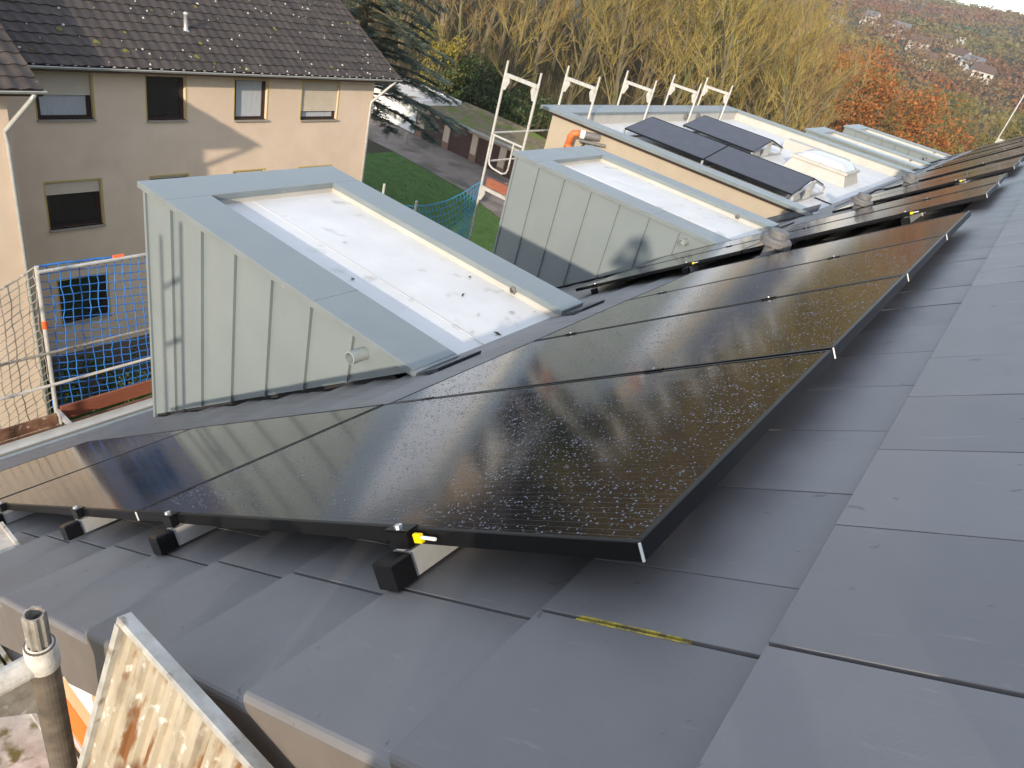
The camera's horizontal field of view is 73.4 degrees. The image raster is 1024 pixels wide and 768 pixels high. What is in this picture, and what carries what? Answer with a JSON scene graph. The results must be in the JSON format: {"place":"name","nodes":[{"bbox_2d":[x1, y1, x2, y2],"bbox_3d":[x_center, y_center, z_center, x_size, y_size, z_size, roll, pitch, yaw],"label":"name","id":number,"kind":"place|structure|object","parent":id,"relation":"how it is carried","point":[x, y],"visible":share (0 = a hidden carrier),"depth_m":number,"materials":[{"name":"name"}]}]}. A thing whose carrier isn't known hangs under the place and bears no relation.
{"place":"outdoors","nodes":[
{"label":"outdoors","id":0,"kind":"place"},
{"bbox_2d":[51,152,499,425],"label":"lawn","id":1,"kind":"structure","parent":0,"point":[418,186],"depth_m":44.24,"materials":[{"name":"plant"}]},
{"bbox_2d":[0,24,51,441],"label":"house wing","id":2,"kind":"structure","parent":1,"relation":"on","point":[17,77],"depth_m":15.63,"materials":[{"name":"paint"}]},
{"bbox_2d":[45,353,104,410],"bbox_3d":[-12.663,0.231,19.743,1.979,2.261,2.262,19,32,5],"label":"garden bush","id":3,"kind":"object","parent":1,"relation":"on","point":[74,386],"visible":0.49,"depth_m":19.61,"materials":[{"name":"green plant"}]},
{"bbox_2d":[88,347,150,403],"bbox_3d":[-11.800,-0.011,20.946,2.065,1.763,1.894,-3,36,-28],"label":"garden bush","id":4,"kind":"object","parent":1,"relation":"on","point":[126,377],"visible":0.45,"depth_m":20.59,"materials":[{"name":"green plant"}]},
{"bbox_2d":[341,0,471,146],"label":"cedar tree","id":5,"kind":"object","parent":1,"relation":"on","point":[381,11],"visible":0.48,"depth_m":33.92,"materials":[{"name":"green plant"}]},
{"bbox_2d":[371,79,461,132],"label":"white garage","id":6,"kind":"structure","parent":0,"point":[413,94],"depth_m":56.76,"materials":[{"name":"paint"}]},
{"bbox_2d":[368,119,509,218],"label":"paved yard","id":7,"kind":"structure","parent":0,"point":[461,172],"depth_m":51.45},
{"bbox_2d":[415,102,545,178],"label":"garage row","id":8,"kind":"object","parent":7,"relation":"on","point":[473,145],"visible":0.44,"depth_m":53.71,"materials":[{"name":"metal"}]},
{"bbox_2d":[447,127,472,158],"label":"garage door","id":9,"kind":"structure","parent":8,"relation":"in","point":[460,144],"depth_m":53.70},
{"bbox_2d":[474,137,500,171],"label":"garage door","id":10,"kind":"structure","parent":8,"relation":"in","point":[482,148],"depth_m":52.47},
{"bbox_2d":[50,0,1023,407],"bbox_3d":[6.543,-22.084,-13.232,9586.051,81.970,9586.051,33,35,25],"label":"ground","id":11,"kind":"structure","parent":0,"point":[374,148],"depth_m":89.17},
{"bbox_2d":[0,606,77,767],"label":"scaffold","id":12,"kind":"object","parent":11,"relation":"on","point":[31,679],"visible":1,"depth_m":1.27,"materials":[{"name":"metal"}]},
{"bbox_2d":[0,660,48,767],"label":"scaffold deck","id":13,"kind":"structure","parent":12,"relation":"attached to","point":[22,745],"depth_m":2.05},
{"bbox_2d":[55,409,71,425],"bbox_3d":[-6.327,3.870,10.497,0.777,8.600,0.049,33,35,25],"label":"scaffold","id":14,"kind":"object","parent":11,"relation":"on","point":[61,417],"visible":0.16,"depth_m":8.44,"materials":[{"name":"metal"}]},
{"bbox_2d":[0,413,57,441],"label":"toe board","id":15,"kind":"object","parent":14,"relation":"attached to","point":[23,428],"visible":1,"depth_m":8.27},
{"bbox_2d":[34,266,58,421],"bbox_3d":[-5.438,-0.394,8.055,0.048,2.160,0.050,33,35,25],"label":"guard post","id":16,"kind":"object","parent":14,"relation":"attached to","point":[45,332],"visible":0.88,"depth_m":7.95,"materials":[{"name":"metal"}]},
{"bbox_2d":[0,267,52,441],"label":"safety net","id":17,"kind":"object","parent":16,"relation":"attached to","point":[18,288],"visible":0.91,"depth_m":7.83,"materials":[{"name":"fabric"}]},
{"bbox_2d":[0,328,148,365],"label":"guard rail","id":18,"kind":"object","parent":16,"relation":"attached to","point":[67,348],"visible":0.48,"depth_m":8.21,"materials":[{"name":"metal"}]},
{"bbox_2d":[0,356,150,400],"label":"guard rail","id":19,"kind":"object","parent":16,"relation":"attached to","point":[69,380],"visible":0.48,"depth_m":8.43,"materials":[{"name":"metal"}]},
{"bbox_2d":[38,253,145,273],"bbox_3d":[-4.409,-1.605,8.438,0.040,0.058,2.530,33,35,25],"label":"guard rail","id":20,"kind":"object","parent":16,"relation":"attached to","point":[90,263],"visible":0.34,"depth_m":7.89,"materials":[{"name":"metal"}]},
{"bbox_2d":[39,255,151,408],"bbox_3d":[-4.699,-0.780,8.957,0.089,2.106,2.513,33,35,25],"label":"safety net","id":21,"kind":"object","parent":20,"relation":"hanging from","point":[90,315],"visible":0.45,"depth_m":8.38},
{"bbox_2d":[0,0,402,399],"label":"beige house","id":22,"kind":"structure","parent":11,"relation":"on","point":[139,90],"depth_m":19.57,"materials":[{"name":"paint"}]},
{"bbox_2d":[32,71,96,121],"bbox_3d":[-11.103,-7.162,17.032,0.220,1.235,1.380,33,35,25],"label":"window","id":23,"kind":"structure","parent":22,"relation":"in","point":[68,95],"depth_m":17.10,"materials":[{"name":"glass"}]},
{"bbox_2d":[43,178,105,232],"bbox_3d":[-11.764,-4.848,18.503,0.220,1.375,1.440,33,35,25],"label":"window","id":24,"kind":"structure","parent":22,"relation":"in","point":[74,203],"depth_m":18.54,"materials":[{"name":"black glass"}]},
{"bbox_2d":[56,272,111,325],"bbox_3d":[-12.433,-2.513,19.983,0.220,1.445,1.390,33,35,25],"label":"window","id":25,"kind":"structure","parent":22,"relation":"in","point":[93,279],"depth_m":20.07,"materials":[{"name":"black glass"}]},
{"bbox_2d":[145,75,187,122],"bbox_3d":[-9.552,-7.899,18.965,0.220,1.255,1.170,33,35,25],"label":"window","id":26,"kind":"structure","parent":22,"relation":"in","point":[164,95],"depth_m":19.03,"materials":[{"name":"black glass"}]},
{"bbox_2d":[233,78,268,121],"bbox_3d":[-7.965,-8.665,20.930,0.220,1.265,1.190,33,35,25],"label":"window","id":27,"kind":"structure","parent":22,"relation":"in","point":[249,95],"depth_m":21.01,"materials":[{"name":"glass"}]},
{"bbox_2d":[299,80,340,121],"bbox_3d":[-6.403,-9.421,22.860,0.220,1.285,1.560,33,35,25],"label":"window","id":28,"kind":"structure","parent":22,"relation":"in","point":[318,98],"depth_m":22.88,"materials":[{"name":"plastic"}]},
{"bbox_2d":[402,22,475,92],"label":"tree","id":29,"kind":"object","parent":11,"relation":"on","point":[449,49],"visible":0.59,"depth_m":60.09,"materials":[{"name":"green plant"}]},
{"bbox_2d":[428,58,485,103],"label":"shrub","id":30,"kind":"object","parent":11,"relation":"on","point":[451,77],"visible":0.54,"depth_m":60.92,"materials":[{"name":"green plant"}]},
{"bbox_2d":[430,47,491,90],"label":"shrub","id":31,"kind":"object","parent":11,"relation":"on","point":[463,66],"visible":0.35,"depth_m":62.03,"materials":[{"name":"green plant"}]},
{"bbox_2d":[425,0,504,96],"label":"bare tree","id":32,"kind":"object","parent":11,"relation":"on","point":[460,25],"visible":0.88,"depth_m":60.23,"materials":[{"name":"brown plant"}]},
{"bbox_2d":[447,76,486,106],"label":"shrub","id":33,"kind":"object","parent":11,"relation":"on","point":[465,89],"visible":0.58,"depth_m":60.90,"materials":[{"name":"green plant"}]},
{"bbox_2d":[445,56,510,103],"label":"shrub","id":34,"kind":"object","parent":11,"relation":"on","point":[477,74],"visible":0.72,"depth_m":60.98,"materials":[{"name":"green plant"}]},
{"bbox_2d":[476,0,521,65],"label":"bare tree","id":35,"kind":"object","parent":11,"relation":"on","point":[488,30],"visible":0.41,"depth_m":65.35,"materials":[{"name":"brown plant"}]},
{"bbox_2d":[468,60,542,240],"bbox_3d":[-1.287,-0.104,14.965,0.777,12.820,0.049,33,35,25],"label":"scaffold","id":36,"kind":"object","parent":11,"relation":"on","point":[507,77],"visible":0.3,"depth_m":12.06,"materials":[{"name":"metal"}]},
{"bbox_2d":[406,181,480,238],"bbox_3d":[-1.430,-2.641,12.363,0.334,1.774,2.511,33,35,25],"label":"safety net","id":37,"kind":"object","parent":36,"relation":"attached to","point":[469,220],"visible":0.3,"depth_m":12.68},
{"bbox_2d":[0,105,1023,767],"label":"apartment house","id":38,"kind":"structure","parent":11,"relation":"on","point":[828,573],"depth_m":1.36,"materials":[{"name":"tile"}]},
{"bbox_2d":[0,502,34,524],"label":"mounting rail","id":39,"kind":"object","parent":38,"relation":"attached to","point":[7,516],"visible":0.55,"depth_m":3.07,"materials":[{"name":"metal"}]},
{"bbox_2d":[0,521,79,760],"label":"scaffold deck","id":40,"kind":"structure","parent":38,"relation":"on","point":[8,540],"depth_m":2.58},
{"bbox_2d":[63,677,94,753],"bbox_3d":[-1.106,0.905,1.956,0.542,0.530,0.204,33,35,25],"label":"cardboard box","id":41,"kind":"object","parent":40,"relation":"on","point":[80,702],"visible":0.06,"depth_m":1.89,"materials":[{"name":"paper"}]},
{"bbox_2d":[59,506,116,540],"bbox_3d":[-1.157,0.367,2.762,0.263,0.111,1.130,33,35,25],"label":"mounting rail","id":42,"kind":"object","parent":38,"relation":"attached to","point":[81,524],"visible":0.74,"depth_m":2.40,"materials":[{"name":"metal"}]},
{"bbox_2d":[0,404,382,520],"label":"solar panel","id":43,"kind":"object","parent":42,"relation":"attached to","point":[127,485],"visible":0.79,"depth_m":2.84,"materials":[{"name":"black glass"}]},
{"bbox_2d":[77,612,273,767],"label":"scaffold plank","id":44,"kind":"object","parent":38,"relation":"attached to","point":[155,705],"visible":1,"depth_m":1.07,"materials":[{"name":"wood"}]},
{"bbox_2d":[148,291,666,554],"bbox_3d":[0.356,-0.170,3.414,0.263,0.111,4.242,33,35,25],"label":"mounting rail","id":45,"kind":"object","parent":38,"relation":"attached to","point":[175,534],"visible":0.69,"depth_m":1.91,"materials":[{"name":"metal"}]},
{"bbox_2d":[372,255,840,591],"bbox_3d":[1.108,-0.268,2.762,0.263,0.111,4.242,33,35,25],"label":"mounting rail","id":46,"kind":"object","parent":38,"relation":"attached to","point":[407,561],"visible":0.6,"depth_m":1.25,"materials":[{"name":"metal"}]},
{"bbox_2d":[137,350,833,561],"bbox_3d":[-0.170,0.164,1.897,1.750,0.032,1.023,-7,13,41],"label":"solar panel","id":47,"kind":"object","parent":46,"relation":"attached to","point":[636,467],"visible":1,"depth_m":1.54,"materials":[{"name":"black glass"}]},
{"bbox_2d":[391,274,907,402],"bbox_3d":[0.457,-0.144,2.664,1.750,0.031,1.023,-7,13,41],"label":"solar panel","id":48,"kind":"object","parent":46,"relation":"attached to","point":[837,320],"visible":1,"depth_m":2.43,"materials":[{"name":"black glass"}]},
{"bbox_2d":[534,234,946,340],"bbox_3d":[1.083,-0.453,3.432,1.750,0.033,1.024,-7,13,41],"label":"solar panel","id":49,"kind":"object","parent":46,"relation":"attached to","point":[910,259],"visible":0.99,"depth_m":3.25,"materials":[{"name":"black glass"}]},
{"bbox_2d":[631,211,970,298],"bbox_3d":[1.710,-0.760,4.199,1.750,0.032,1.023,-7,12,41],"label":"solar panel","id":50,"kind":"object","parent":46,"relation":"attached to","point":[949,226],"visible":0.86,"depth_m":4.06,"materials":[{"name":"black glass"}]},
{"bbox_2d":[591,266,643,293],"bbox_3d":[1.519,-1.227,7.614,0.263,0.111,2.167,33,35,25],"label":"mounting rail","id":51,"kind":"object","parent":38,"relation":"attached to","point":[596,289],"visible":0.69,"depth_m":6.94,"materials":[{"name":"metal"}]},
{"bbox_2d":[576,239,760,291],"bbox_3d":[1.620,-1.199,6.866,1.748,0.030,1.022,-7,12,41],"label":"solar panel","id":52,"kind":"object","parent":51,"relation":"attached to","point":[721,253],"visible":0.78,"depth_m":6.69,"materials":[{"name":"black glass"}]},
{"bbox_2d":[626,222,805,270],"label":"solar panel","id":53,"kind":"object","parent":51,"relation":"attached to","point":[711,247],"visible":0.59,"depth_m":7.65,"materials":[{"name":"black glass"}]},
{"bbox_2d":[622,129,639,136],"bbox_3d":[2.848,-5.342,14.281,0.040,0.354,2.200,33,35,25],"label":"panel rack","id":54,"kind":"object","parent":38,"relation":"on","point":[632,135],"visible":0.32,"depth_m":13.89,"materials":[{"name":"metal"}]},
{"bbox_2d":[625,117,726,159],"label":"solar panel","id":55,"kind":"object","parent":54,"relation":"on","point":[679,138],"visible":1,"depth_m":13.40,"materials":[{"name":"black glass"}]},
{"bbox_2d":[700,160,715,166],"bbox_3d":[4.181,-4.488,13.537,0.040,0.354,2.200,33,35,25],"label":"panel rack","id":56,"kind":"object","parent":38,"relation":"on","point":[702,162],"visible":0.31,"depth_m":13.10,"materials":[{"name":"metal"}]},
{"bbox_2d":[704,146,813,195],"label":"solar panel","id":57,"kind":"object","parent":56,"relation":"on","point":[765,172],"visible":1,"depth_m":12.65,"materials":[{"name":"black glass"}]},
{"bbox_2d":[751,141,782,157],"bbox_3d":[5.823,-5.333,15.602,0.040,0.354,2.200,33,35,25],"label":"panel rack","id":58,"kind":"object","parent":38,"relation":"on","point":[766,150],"visible":0.89,"depth_m":15.60,"materials":[{"name":"metal"}]},
{"bbox_2d":[683,115,771,151],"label":"solar panel","id":59,"kind":"object","parent":58,"relation":"on","point":[730,134],"visible":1,"depth_m":15.46,"materials":[{"name":"black glass"}]},
{"bbox_2d":[900,197,930,225],"bbox_3d":[3.596,-1.496,5.811,0.263,0.111,2.167,33,35,25],"label":"mounting rail","id":60,"kind":"object","parent":38,"relation":"attached to","point":[908,218],"visible":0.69,"depth_m":5.08,"materials":[{"name":"metal"}]},
{"bbox_2d":[742,182,998,252],"bbox_3d":[2.946,-1.371,5.713,1.750,0.032,1.023,-7,12,41],"label":"solar panel","id":61,"kind":"object","parent":60,"relation":"attached to","point":[959,197],"visible":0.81,"depth_m":5.46,"materials":[{"name":"black glass"}]},
{"bbox_2d":[787,173,1007,231],"bbox_3d":[3.572,-1.681,6.480,1.750,0.030,1.023,-7,13,41],"label":"solar panel","id":62,"kind":"object","parent":60,"relation":"attached to","point":[1000,178],"visible":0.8,"depth_m":6.37,"materials":[{"name":"black glass"}]},
{"bbox_2d":[481,0,565,94],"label":"bare tree","id":63,"kind":"object","parent":11,"relation":"on","point":[501,44],"visible":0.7,"depth_m":61.68,"materials":[{"name":"brown plant"}]},
{"bbox_2d":[497,84,555,116],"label":"shrub","id":64,"kind":"object","parent":11,"relation":"on","point":[515,93],"visible":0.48,"depth_m":59.83,"materials":[{"name":"green plant"}]},
{"bbox_2d":[478,0,578,114],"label":"bare tree","id":65,"kind":"object","parent":11,"relation":"on","point":[523,24],"visible":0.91,"depth_m":58.02,"materials":[{"name":"brown plant"}]},
{"bbox_2d":[506,100,551,133],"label":"shrub","id":66,"kind":"object","parent":11,"relation":"on","point":[524,118],"visible":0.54,"depth_m":58.34,"materials":[{"name":"green plant"}]},
{"bbox_2d":[528,0,584,103],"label":"bare tree","id":67,"kind":"object","parent":11,"relation":"on","point":[542,46],"visible":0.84,"depth_m":59.26,"materials":[{"name":"brown plant"}]},
{"bbox_2d":[348,0,775,138],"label":"undergrowth","id":68,"kind":"object","parent":11,"relation":"on","point":[582,92],"visible":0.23,"depth_m":72.18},
{"bbox_2d":[558,65,600,118],"bbox_3d":[-0.128,-0.676,16.385,0.777,12.820,0.049,33,35,25],"label":"scaffold","id":69,"kind":"object","parent":11,"relation":"on","point":[592,92],"visible":0.27,"depth_m":13.18,"materials":[{"name":"metal"}]},
{"bbox_2d":[541,0,636,104],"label":"bare tree","id":70,"kind":"object","parent":11,"relation":"on","point":[579,72],"visible":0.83,"depth_m":56.16,"materials":[{"name":"brown plant"}]},
{"bbox_2d":[558,0,629,103],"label":"bare tree","id":71,"kind":"object","parent":11,"relation":"on","point":[587,60],"visible":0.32,"depth_m":66.39,"materials":[{"name":"brown plant"}]},
{"bbox_2d":[562,0,641,104],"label":"bare tree","id":72,"kind":"object","parent":11,"relation":"on","point":[585,47],"visible":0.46,"depth_m":61.59,"materials":[{"name":"brown plant"}]},
{"bbox_2d":[600,0,675,102],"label":"bare tree","id":73,"kind":"object","parent":11,"relation":"on","point":[630,35],"visible":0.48,"depth_m":64.90,"materials":[{"name":"brown plant"}]},
{"bbox_2d":[585,0,697,104],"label":"bare tree","id":74,"kind":"object","parent":11,"relation":"on","point":[615,88],"visible":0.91,"depth_m":52.98,"materials":[{"name":"brown plant"}]},
{"bbox_2d":[624,0,714,104],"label":"bare tree","id":75,"kind":"object","parent":11,"relation":"on","point":[655,63],"visible":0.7,"depth_m":55.31,"materials":[{"name":"brown plant"}]},
{"bbox_2d":[634,0,738,104],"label":"bare tree","id":76,"kind":"object","parent":11,"relation":"on","point":[669,4],"visible":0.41,"depth_m":58.28,"materials":[{"name":"brown plant"}]},
{"bbox_2d":[662,0,734,104],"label":"bare tree","id":77,"kind":"object","parent":11,"relation":"on","point":[684,24],"visible":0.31,"depth_m":63.46,"materials":[{"name":"brown plant"}]},
{"bbox_2d":[648,0,749,104],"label":"bare tree","id":78,"kind":"object","parent":11,"relation":"on","point":[676,100],"visible":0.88,"depth_m":51.19,"materials":[{"name":"brown plant"}]},
{"bbox_2d":[649,0,758,104],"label":"bare tree","id":79,"kind":"object","parent":11,"relation":"on","point":[715,36],"visible":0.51,"depth_m":54.01,"materials":[{"name":"brown plant"}]},
{"bbox_2d":[674,0,769,104],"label":"bare tree","id":80,"kind":"object","parent":11,"relation":"on","point":[721,34],"visible":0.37,"depth_m":57.23,"materials":[{"name":"brown plant"}]},
{"bbox_2d":[688,0,781,104],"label":"bare tree","id":81,"kind":"object","parent":11,"relation":"on","point":[706,101],"visible":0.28,"depth_m":62.49,"materials":[{"name":"brown plant"}]},
{"bbox_2d":[715,65,771,115],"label":"valley tree","id":82,"kind":"object","parent":11,"relation":"on","point":[731,97],"visible":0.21,"depth_m":70.41,"materials":[{"name":"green plant"}]},
{"bbox_2d":[688,0,814,121],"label":"bare tree","id":83,"kind":"object","parent":11,"relation":"on","point":[717,99],"visible":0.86,"depth_m":47.46,"materials":[{"name":"brown plant"}]},
{"bbox_2d":[713,0,793,105],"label":"bare tree","id":84,"kind":"object","parent":11,"relation":"on","point":[740,52],"visible":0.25,"depth_m":69.13,"materials":[{"name":"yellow plant"}]},
{"bbox_2d":[725,0,810,111],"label":"bare tree","id":85,"kind":"object","parent":11,"relation":"on","point":[760,72],"visible":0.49,"depth_m":63.49,"materials":[{"name":"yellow plant"}]},
{"bbox_2d":[712,0,831,114],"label":"bare tree","id":86,"kind":"object","parent":11,"relation":"on","point":[786,28],"visible":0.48,"depth_m":58.49,"materials":[{"name":"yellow plant"}]},
{"bbox_2d":[740,14,815,123],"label":"bare tree","id":87,"kind":"object","parent":11,"relation":"on","point":[780,19],"visible":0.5,"depth_m":55.93,"materials":[{"name":"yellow plant"}]},
{"bbox_2d":[733,1,856,127],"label":"bare tree","id":88,"kind":"object","parent":11,"relation":"on","point":[779,71],"visible":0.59,"depth_m":49.41,"materials":[{"name":"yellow plant"}]},
{"bbox_2d":[739,0,876,130],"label":"bare tree","id":89,"kind":"object","parent":11,"relation":"on","point":[787,102],"visible":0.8,"depth_m":45.57,"materials":[{"name":"brown plant"}]},
{"bbox_2d":[769,0,870,130],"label":"bare tree","id":90,"kind":"object","parent":11,"relation":"on","point":[817,61],"visible":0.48,"depth_m":62.33,"materials":[{"name":"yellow plant"}]},
{"bbox_2d":[617,0,1023,135],"bbox_3d":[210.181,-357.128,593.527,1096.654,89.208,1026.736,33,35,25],"label":"hillside woodland","id":91,"kind":"object","parent":11,"relation":"on","point":[1003,38],"visible":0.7,"depth_m":366.22,"materials":[{"name":"plant"}]},
{"bbox_2d":[781,57,862,129],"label":"bare tree","id":92,"kind":"object","parent":11,"relation":"on","point":[818,116],"visible":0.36,"depth_m":55.90,"materials":[{"name":"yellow plant"}]},
{"bbox_2d":[780,12,865,131],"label":"bare tree","id":93,"kind":"object","parent":11,"relation":"on","point":[829,69],"visible":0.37,"depth_m":67.62,"materials":[{"name":"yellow plant"}]},
{"bbox_2d":[754,20,895,132],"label":"bare tree","id":94,"kind":"object","parent":11,"relation":"on","point":[821,109],"visible":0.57,"depth_m":51.98,"materials":[{"name":"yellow plant"}]},
{"bbox_2d":[758,35,909,131],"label":"orange tree","id":95,"kind":"object","parent":11,"relation":"on","point":[877,64],"visible":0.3,"depth_m":71.47,"materials":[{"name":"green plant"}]},
{"bbox_2d":[827,50,980,153],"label":"orange tree","id":96,"kind":"object","parent":11,"relation":"on","point":[917,107],"visible":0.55,"depth_m":66.29,"materials":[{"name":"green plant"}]},
{"bbox_2d":[884,117,981,153],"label":"orange tree","id":97,"kind":"object","parent":11,"relation":"on","point":[941,144],"visible":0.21,"depth_m":66.94,"materials":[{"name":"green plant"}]},
{"bbox_2d":[935,89,983,128],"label":"valley tree","id":98,"kind":"object","parent":11,"relation":"on","point":[960,97],"visible":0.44,"depth_m":162.89,"materials":[{"name":"brown plant"}]},
{"bbox_2d":[935,116,996,150],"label":"valley tree","id":99,"kind":"object","parent":11,"relation":"on","point":[985,139],"visible":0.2,"depth_m":93.40,"materials":[{"name":"brown plant"}]},
{"bbox_3d":[-4.572,2.321,11.862,0.777,10.540,0.049,33,35,25],"label":"scaffold","id":100,"kind":"object","parent":11,"relation":"on","visible":0},
{"bbox_2d":[60,379,151,417],"bbox_3d":[-4.838,-0.012,9.450,0.030,0.200,2.500,33,35,25],"label":"toe board","id":101,"kind":"object","parent":100,"relation":"attached to","point":[83,406],"visible":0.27,"depth_m":8.91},
{"bbox_2d":[905,0,1023,14],"label":"sky","id":102,"kind":"structure","parent":0,"point":[1017,5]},
{"bbox_3d":[4.649,-2.289,8.674,0.263,0.111,2.167,33,35,25],"label":"mounting rail","id":103,"kind":"object","parent":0,"visible":0},
{"bbox_2d":[832,161,1019,212],"bbox_3d":[4.750,-2.264,7.924,1.750,0.031,1.023,-7,13,41],"label":"solar panel","id":104,"kind":"object","parent":103,"relation":"attached to","point":[949,181],"visible":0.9,"depth_m":7.66,"materials":[{"name":"black glass"}]},
{"bbox_2d":[871,156,1023,196],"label":"solar panel","id":105,"kind":"object","parent":103,"relation":"attached to","point":[1021,158],"visible":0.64,"depth_m":8.61,"materials":[{"name":"black glass"}]},
{"bbox_3d":[7.525,-3.434,10.624,0.263,0.111,3.205,33,35,25],"label":"mounting rail","id":106,"kind":"object","parent":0,"visible":0},
{"bbox_2d":[884,151,1023,190],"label":"solar panel","id":107,"kind":"object","parent":106,"relation":"attached to","point":[973,165],"visible":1,"depth_m":9.89,"materials":[{"name":"black glass"}]},
{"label":"mounting rail","id":108,"kind":"object","parent":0,"visible":0},
{"bbox_2d":[0,428,190,498],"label":"solar panel","id":109,"kind":"object","parent":108,"relation":"attached to","point":[29,474],"visible":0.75,"depth_m":4.09,"materials":[{"name":"black glass"}]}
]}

